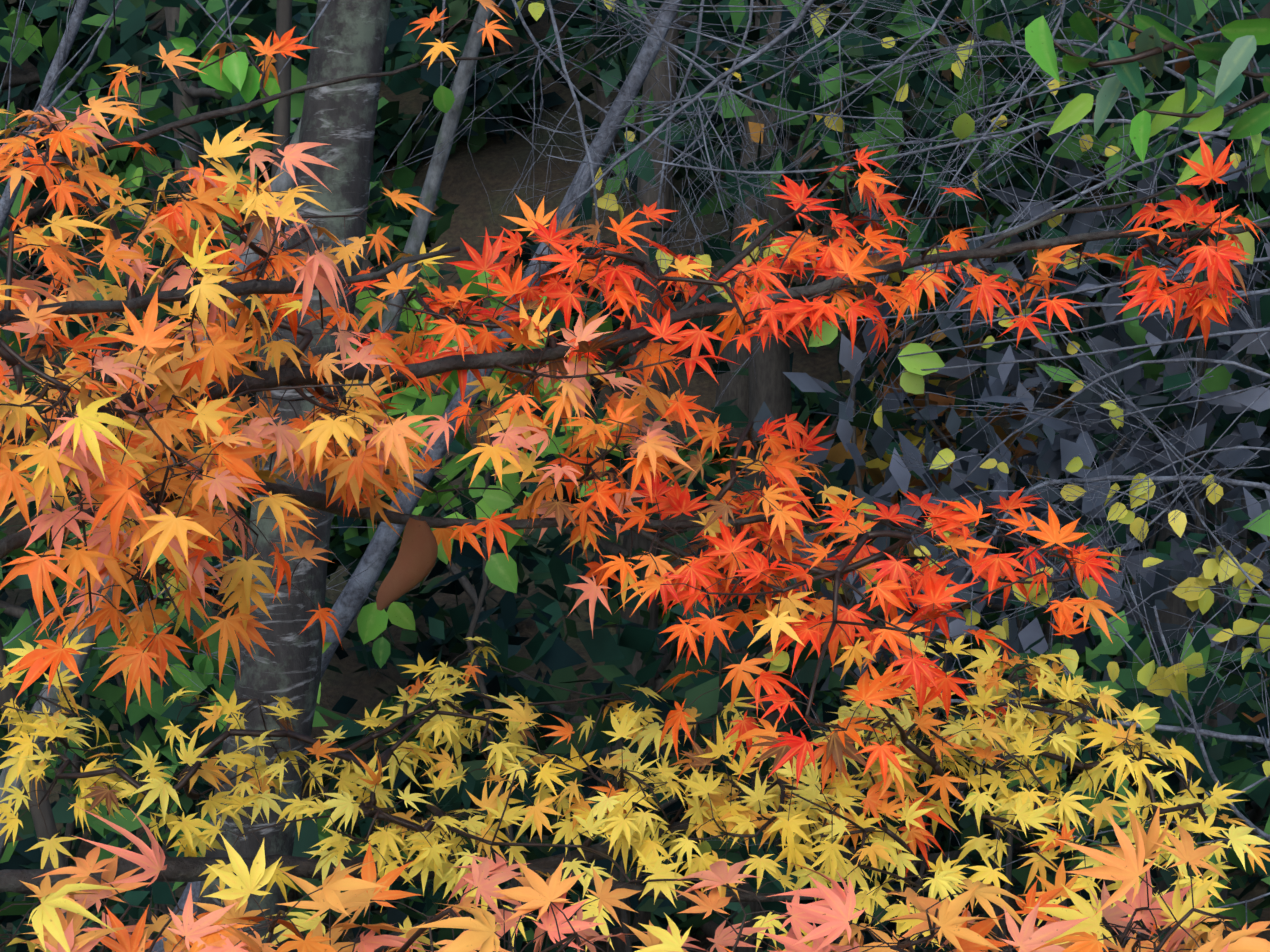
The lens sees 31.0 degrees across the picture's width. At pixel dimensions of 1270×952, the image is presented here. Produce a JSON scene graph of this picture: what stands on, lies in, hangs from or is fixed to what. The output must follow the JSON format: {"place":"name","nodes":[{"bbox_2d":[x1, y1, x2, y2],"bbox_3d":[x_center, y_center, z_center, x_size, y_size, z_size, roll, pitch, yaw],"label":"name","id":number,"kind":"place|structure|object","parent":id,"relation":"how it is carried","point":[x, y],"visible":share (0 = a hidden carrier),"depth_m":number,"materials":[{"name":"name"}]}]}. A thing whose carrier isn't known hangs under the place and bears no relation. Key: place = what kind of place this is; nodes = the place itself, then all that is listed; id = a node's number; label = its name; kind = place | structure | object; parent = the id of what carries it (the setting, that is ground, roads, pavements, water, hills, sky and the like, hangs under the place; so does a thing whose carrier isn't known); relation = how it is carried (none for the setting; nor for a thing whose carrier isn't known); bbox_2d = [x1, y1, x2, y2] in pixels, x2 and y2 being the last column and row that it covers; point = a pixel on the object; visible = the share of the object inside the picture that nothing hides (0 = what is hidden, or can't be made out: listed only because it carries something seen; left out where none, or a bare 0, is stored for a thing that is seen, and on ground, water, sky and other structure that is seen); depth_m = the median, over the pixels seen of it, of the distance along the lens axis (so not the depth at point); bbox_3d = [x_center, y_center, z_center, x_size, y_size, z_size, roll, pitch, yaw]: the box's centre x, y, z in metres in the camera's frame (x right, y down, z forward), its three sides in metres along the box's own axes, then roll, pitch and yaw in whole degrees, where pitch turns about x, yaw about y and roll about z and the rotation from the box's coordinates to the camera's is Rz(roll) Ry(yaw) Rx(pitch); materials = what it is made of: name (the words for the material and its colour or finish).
{"place":"outdoors","nodes":[
{"label":"outdoors","id":0,"kind":"place"},
{"bbox_2d":[0,0,1269,951],"bbox_3d":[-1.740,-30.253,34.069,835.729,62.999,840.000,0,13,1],"label":"background","id":1,"kind":"structure","parent":0,"point":[495,174],"depth_m":28.79},
{"bbox_2d":[0,0,495,859],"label":"lichen tree trunks","id":2,"kind":"object","parent":1,"relation":"on","point":[428,196],"visible":0.21,"depth_m":3.23,"materials":[{"name":"grey plant"}]},
{"bbox_2d":[197,0,390,949],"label":"tree trunk","id":3,"kind":"object","parent":1,"relation":"on","point":[349,38],"visible":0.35,"depth_m":2.67,"materials":[{"name":"grey plant"}]},
{"bbox_2d":[0,0,1269,951],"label":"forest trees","id":4,"kind":"object","parent":1,"relation":"on","point":[1056,450],"depth_m":11.88,"materials":[{"name":"orange plant"}]},
{"bbox_2d":[0,0,1269,951],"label":"branches","id":5,"kind":"object","parent":1,"relation":"on","point":[384,540],"visible":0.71,"depth_m":3.36,"materials":[{"name":"grey wood"}]},
{"bbox_2d":[171,11,1269,393],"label":"green leaves","id":6,"kind":"object","parent":5,"relation":"attached to","point":[1235,55],"visible":0.94,"depth_m":1.90,"materials":[{"name":"green plant"}]},
{"bbox_2d":[0,51,1269,901],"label":"branches","id":7,"kind":"object","parent":1,"relation":"on","point":[195,867],"visible":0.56,"depth_m":1.89,"materials":[{"name":"brown plant"}]},
{"bbox_2d":[376,513,437,610],"bbox_3d":[-0.174,0.065,1.809,0.032,0.074,0.062,7,15,29],"label":"hanging dead leaf","id":8,"kind":"object","parent":7,"relation":"attached to","point":[413,565],"visible":1,"depth_m":1.80,"materials":[{"name":"brown plant"}]},
{"bbox_2d":[0,2,1269,951],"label":"twigs","id":9,"kind":"object","parent":7,"relation":"on","point":[60,401],"visible":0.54,"depth_m":1.87,"materials":[{"name":"wood"}]},
{"bbox_2d":[0,0,1269,951],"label":"maple leaves","id":10,"kind":"object","parent":9,"relation":"attached to","point":[90,462],"visible":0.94,"depth_m":1.80,"materials":[{"name":"orange plant"}]},
{"bbox_2d":[3,0,1269,871],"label":"small leaves","id":11,"kind":"object","parent":1,"relation":"on","point":[501,570],"visible":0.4,"depth_m":3.65,"materials":[{"name":"green plant"}]}
]}

